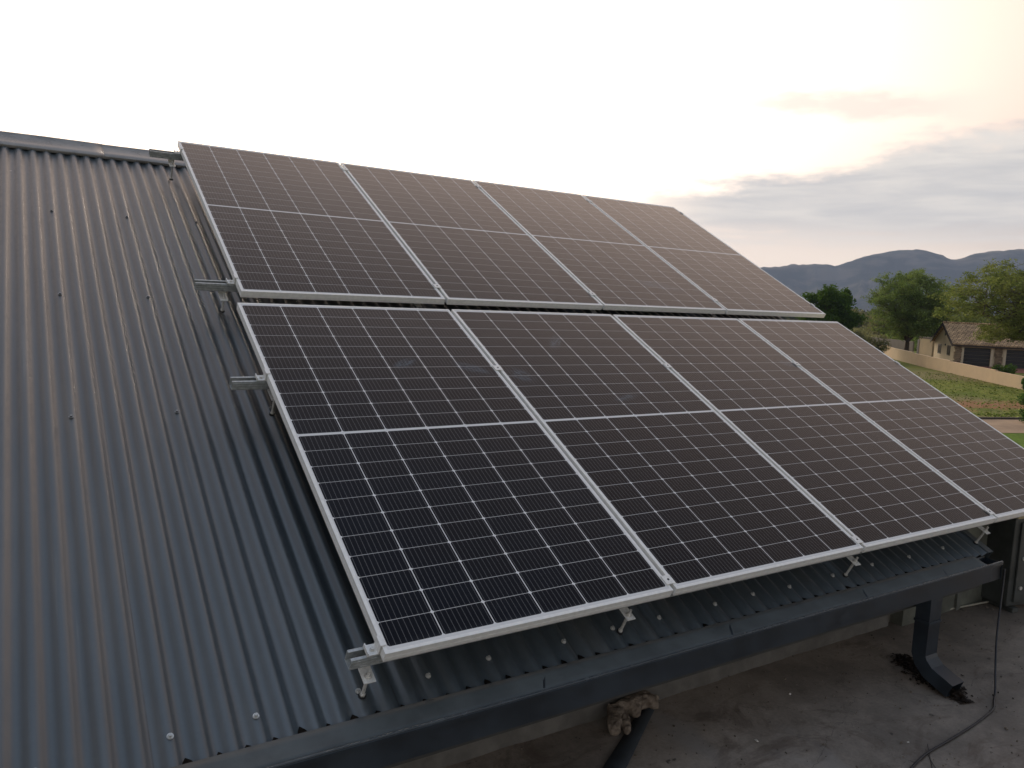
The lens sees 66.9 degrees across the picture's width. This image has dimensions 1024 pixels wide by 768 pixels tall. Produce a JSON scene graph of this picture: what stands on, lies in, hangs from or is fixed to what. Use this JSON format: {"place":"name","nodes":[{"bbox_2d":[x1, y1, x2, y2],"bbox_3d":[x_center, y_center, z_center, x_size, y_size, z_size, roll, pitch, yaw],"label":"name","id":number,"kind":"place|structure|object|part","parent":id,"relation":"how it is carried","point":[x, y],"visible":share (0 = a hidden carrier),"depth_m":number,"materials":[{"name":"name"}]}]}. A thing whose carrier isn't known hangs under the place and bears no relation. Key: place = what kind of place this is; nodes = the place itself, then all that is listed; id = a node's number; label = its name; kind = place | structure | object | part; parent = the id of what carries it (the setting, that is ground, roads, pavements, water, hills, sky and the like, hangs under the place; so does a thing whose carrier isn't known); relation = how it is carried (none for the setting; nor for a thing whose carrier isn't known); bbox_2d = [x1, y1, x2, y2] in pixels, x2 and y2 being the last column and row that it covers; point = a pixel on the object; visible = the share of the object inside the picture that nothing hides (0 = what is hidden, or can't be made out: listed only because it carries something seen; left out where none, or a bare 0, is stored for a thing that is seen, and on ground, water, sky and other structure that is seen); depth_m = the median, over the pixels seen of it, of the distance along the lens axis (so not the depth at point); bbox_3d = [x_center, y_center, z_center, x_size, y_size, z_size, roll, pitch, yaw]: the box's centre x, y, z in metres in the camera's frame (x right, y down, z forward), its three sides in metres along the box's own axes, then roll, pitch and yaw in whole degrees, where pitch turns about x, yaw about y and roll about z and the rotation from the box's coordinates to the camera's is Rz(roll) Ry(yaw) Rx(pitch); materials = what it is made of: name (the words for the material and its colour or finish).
{"place":"outdoors","nodes":[
{"label":"outdoors","id":0,"kind":"place"},
{"bbox_2d":[0,0,1023,267],"label":"sky","id":1,"kind":"structure","parent":0,"point":[799,132],"materials":[{"name":"white"}]},
{"bbox_2d":[761,249,1023,315],"bbox_3d":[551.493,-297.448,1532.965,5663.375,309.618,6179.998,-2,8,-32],"label":"mountains","id":2,"kind":"structure","parent":0,"point":[855,276],"depth_m":3385.87,"materials":[{"name":"stone"}]},
{"bbox_2d":[853,328,1023,416],"bbox_3d":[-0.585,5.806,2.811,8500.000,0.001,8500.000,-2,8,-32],"label":"ground","id":3,"kind":"structure","parent":0,"point":[913,368],"depth_m":64.02,"materials":[{"name":"green plant"}]},
{"bbox_2d":[0,131,1002,767],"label":"house","id":4,"kind":"structure","parent":3,"relation":"on","point":[176,589],"depth_m":2.82,"materials":[{"name":"paint"}]},
{"bbox_2d":[149,147,683,213],"bbox_3d":[-0.345,-1.534,6.416,4.850,0.220,0.078,-2,36,-32],"label":"mounting rail","id":5,"kind":"object","parent":4,"relation":"on","point":[171,156],"visible":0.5,"depth_m":5.17,"materials":[{"name":"metal"}]},
{"bbox_2d":[194,274,814,317],"bbox_3d":[0.464,-0.514,5.170,4.850,0.195,0.078,-2,36,-32],"label":"mounting rail","id":6,"kind":"object","parent":4,"relation":"attached to","point":[222,287],"visible":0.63,"depth_m":3.94,"materials":[{"name":"metal"}]},
{"bbox_2d":[177,141,444,303],"bbox_3d":[-1.334,-1.057,4.874,1.136,0.035,2.095,-2,36,-32],"label":"solar panel","id":7,"kind":"object","parent":6,"relation":"attached to","point":[287,227],"visible":1,"depth_m":4.67,"materials":[{"name":"glass"}]},
{"bbox_2d":[340,163,602,309],"bbox_3d":[-0.359,-1.084,5.486,1.136,0.036,2.095,-2,36,-32],"label":"solar panel","id":8,"kind":"object","parent":6,"relation":"attached to","point":[466,242],"visible":0.86,"depth_m":5.30,"materials":[{"name":"glass"}]},
{"bbox_2d":[473,180,725,313],"bbox_3d":[0.615,-1.111,6.096,1.136,0.035,2.095,-2,36,-32],"label":"solar panel","id":9,"kind":"object","parent":6,"relation":"attached to","point":[610,263],"visible":0.87,"depth_m":5.92,"materials":[{"name":"glass"}]},
{"bbox_2d":[582,195,825,317],"bbox_3d":[1.590,-1.136,6.708,1.136,0.035,2.095,-2,36,-32],"label":"solar panel","id":10,"kind":"object","parent":6,"relation":"attached to","point":[729,279],"visible":0.88,"depth_m":6.55,"materials":[{"name":"glass"}]},
{"bbox_2d":[229,361,899,415],"bbox_3d":[0.852,-0.013,4.523,4.800,0.211,0.078,-2,35,-32],"label":"mounting rail","id":11,"kind":"object","parent":4,"relation":"attached to","point":[257,382],"visible":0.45,"depth_m":3.28,"materials":[{"name":"metal"}]},
{"bbox_2d":[613,315,995,552],"bbox_3d":[1.589,0.146,4.509,1.136,0.036,2.095,-2,35,-32],"label":"solar panel","id":12,"kind":"object","parent":11,"relation":"attached to","point":[848,469],"visible":0.88,"depth_m":4.30,"materials":[{"name":"glass"}]},
{"bbox_2d":[345,508,1022,698],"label":"mounting rail","id":13,"kind":"object","parent":4,"relation":"attached to","point":[364,658],"visible":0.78,"depth_m":2.32,"materials":[{"name":"metal"}]},
{"bbox_2d":[237,303,672,661],"bbox_3d":[-0.364,0.199,3.284,1.136,0.036,2.095,-2,35,-32],"label":"solar panel","id":14,"kind":"object","parent":13,"relation":"attached to","point":[459,501],"visible":1,"depth_m":3.01,"materials":[{"name":"glass"}]},
{"bbox_2d":[451,309,862,595],"bbox_3d":[0.612,0.172,3.895,1.136,0.036,2.095,-2,35,-32],"label":"solar panel","id":15,"kind":"object","parent":13,"relation":"attached to","point":[692,489],"visible":0.87,"depth_m":3.66,"materials":[{"name":"glass"}]},
{"bbox_2d":[738,318,1023,521],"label":"solar panel","id":16,"kind":"object","parent":13,"relation":"attached to","point":[976,459],"visible":0.82,"depth_m":5.02,"materials":[{"name":"glass"}]},
{"bbox_2d":[442,601,1023,767],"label":"terrace floor","id":17,"kind":"structure","parent":4,"relation":"on","point":[877,737],"depth_m":3.51,"materials":[{"name":"concrete"}]},
{"bbox_2d":[603,708,653,767],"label":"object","id":18,"kind":"object","parent":17,"relation":"on","point":[622,753],"visible":0.79,"depth_m":3.21,"materials":[{"name":"metal"}]},
{"bbox_2d":[607,690,658,735],"bbox_3d":[0.514,1.435,3.408,0.147,0.078,0.357,7,8,38],"label":"glove","id":19,"kind":"object","parent":17,"relation":"on","point":[620,710],"visible":1,"depth_m":3.40,"materials":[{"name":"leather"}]},
{"bbox_2d":[469,607,1022,767],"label":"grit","id":20,"kind":"object","parent":17,"relation":"on","point":[1006,728],"visible":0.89,"depth_m":3.62,"materials":[{"name":"grey gravel"}]},
{"bbox_2d":[890,653,974,703],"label":"leaf litter","id":21,"kind":"object","parent":17,"relation":"on","point":[958,695],"visible":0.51,"depth_m":3.92,"materials":[{"name":"brown plant"}]},
{"bbox_2d":[950,601,988,609],"bbox_3d":[2.914,1.402,4.920,0.535,0.014,0.016,0,7,-25],"label":"conduit","id":22,"kind":"object","parent":17,"relation":"on","point":[971,604],"visible":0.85,"depth_m":4.92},
{"bbox_2d":[981,516,1023,612],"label":"steel cabinet","id":23,"kind":"object","parent":17,"relation":"on","point":[1005,541],"visible":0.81,"depth_m":4.86,"materials":[{"name":"dark metal"},{"name":"painted steel"}]},
{"bbox_3d":[3.411,1.115,4.922,0.555,0.510,0.021,0,7,-20],"label":"door","id":24,"kind":"part","parent":23,"relation":"part of","materials":[{"name":"metal"}]},
{"bbox_2d":[910,569,1005,767],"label":"cable","id":25,"kind":"object","parent":4,"relation":"hanging from","point":[970,726],"visible":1,"depth_m":3.71,"materials":[{"name":"black rubber"}]},
{"bbox_2d":[795,283,871,330],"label":"broadleaf tree","id":26,"kind":"object","parent":3,"relation":"on","point":[833,304],"visible":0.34,"depth_m":106.36,"materials":[{"name":"green plant"}]},
{"bbox_2d":[785,318,916,347],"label":"field scrub","id":27,"kind":"object","parent":3,"relation":"on","point":[869,333],"visible":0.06,"depth_m":203.80,"materials":[{"name":"green plant"}]},
{"bbox_2d":[852,329,865,337],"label":"bush","id":28,"kind":"object","parent":3,"relation":"on","point":[858,333],"visible":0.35,"depth_m":172.53,"materials":[{"name":"green plant"}]},
{"bbox_2d":[852,309,871,327],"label":"bush","id":29,"kind":"object","parent":3,"relation":"on","point":[860,313],"visible":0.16,"depth_m":297.59,"materials":[{"name":"green plant"}]},
{"bbox_2d":[862,311,889,334],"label":"bush","id":30,"kind":"object","parent":3,"relation":"on","point":[873,325],"visible":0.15,"depth_m":215.39,"materials":[{"name":"green plant"}]},
{"bbox_2d":[862,336,890,352],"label":"bush","id":31,"kind":"object","parent":3,"relation":"on","point":[878,345],"visible":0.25,"depth_m":100.20,"materials":[{"name":"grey plant"}]},
{"bbox_2d":[780,308,993,323],"bbox_3d":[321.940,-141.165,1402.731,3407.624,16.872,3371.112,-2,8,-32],"label":"woodland","id":32,"kind":"object","parent":3,"relation":"on","point":[791,318],"depth_m":403.42,"materials":[{"name":"green plant"}]},
{"bbox_2d":[873,337,914,351],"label":"garden wall","id":33,"kind":"structure","parent":3,"relation":"on","point":[898,344],"depth_m":120.20,"materials":[{"name":"grey concrete"}]},
{"bbox_2d":[886,321,916,341],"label":"bush","id":34,"kind":"object","parent":3,"relation":"on","point":[894,331],"visible":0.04,"depth_m":142.69,"materials":[{"name":"green plant"}]},
{"bbox_2d":[860,268,960,350],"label":"acacia tree","id":35,"kind":"object","parent":3,"relation":"on","point":[906,320],"visible":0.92,"depth_m":106.23,"materials":[{"name":"green plant"}]},
{"bbox_2d":[916,336,934,356],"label":"outbuilding","id":36,"kind":"structure","parent":3,"relation":"on","point":[925,345],"depth_m":110.65,"materials":[{"name":"beige paint"}]},
{"bbox_2d":[916,339,919,353],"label":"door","id":37,"kind":"structure","parent":36,"relation":"in","point":[918,342],"depth_m":112.52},
{"bbox_2d":[911,319,944,350],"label":"bush","id":38,"kind":"object","parent":3,"relation":"on","point":[917,338],"visible":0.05,"depth_m":130.99,"materials":[{"name":"green plant"}]},
{"bbox_2d":[882,345,1023,389],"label":"boundary wall","id":39,"kind":"structure","parent":3,"relation":"on","point":[978,373],"depth_m":81.45,"materials":[{"name":"beige paint"}]},
{"bbox_2d":[926,257,1023,343],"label":"acacia tree","id":40,"kind":"object","parent":3,"relation":"on","point":[1004,286],"visible":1,"depth_m":72.43,"materials":[{"name":"green plant"}]},
{"bbox_2d":[930,321,1023,368],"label":"garage house","id":41,"kind":"structure","parent":3,"relation":"on","point":[953,343],"depth_m":97.42,"materials":[{"name":"paint"}]},
{"bbox_2d":[937,344,941,353],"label":"window","id":42,"kind":"structure","parent":41,"relation":"in","point":[939,345],"depth_m":105.08,"materials":[{"name":"grey glass"}]},
{"bbox_2d":[946,345,950,355],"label":"window","id":43,"kind":"structure","parent":41,"relation":"in","point":[948,346],"depth_m":100.56,"materials":[{"name":"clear glass"}]},
{"bbox_2d":[963,347,990,366],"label":"garage door","id":44,"kind":"structure","parent":41,"relation":"in","point":[977,356],"depth_m":97.21,"materials":[{"name":"black metal"}]},
{"bbox_2d":[1005,350,1023,368],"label":"garage door","id":45,"kind":"structure","parent":41,"relation":"in","point":[1013,358],"depth_m":96.03,"materials":[{"name":"black metal"}]},
{"bbox_2d":[979,417,1021,418],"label":"kerb","id":46,"kind":"structure","parent":3,"relation":"on","point":[1000,418],"depth_m":47.06,"materials":[{"name":"grey concrete"}]},
{"bbox_2d":[991,363,1017,373],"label":"bush","id":47,"kind":"object","parent":3,"relation":"on","point":[1010,368],"visible":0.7,"depth_m":81.81,"materials":[{"name":"green plant"}]},
{"bbox_2d":[1016,393,1023,422],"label":"bush","id":48,"kind":"object","parent":3,"relation":"on","point":[1020,403],"visible":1,"depth_m":45.74,"materials":[{"name":"green plant"}]},
{"bbox_2d":[979,366,1023,372],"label":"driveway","id":49,"kind":"structure","parent":0,"point":[1020,370],"depth_m":93.68,"materials":[{"name":"beige concrete"}]},
{"bbox_2d":[982,419,1023,432],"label":"road","id":50,"kind":"structure","parent":0,"point":[1008,425],"depth_m":44.35,"materials":[{"name":"beige concrete"}]},
{"bbox_2d":[1002,433,1023,447],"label":"lawn","id":51,"kind":"structure","parent":0,"point":[1018,438],"depth_m":39.94,"materials":[{"name":"green plant"}]}
]}

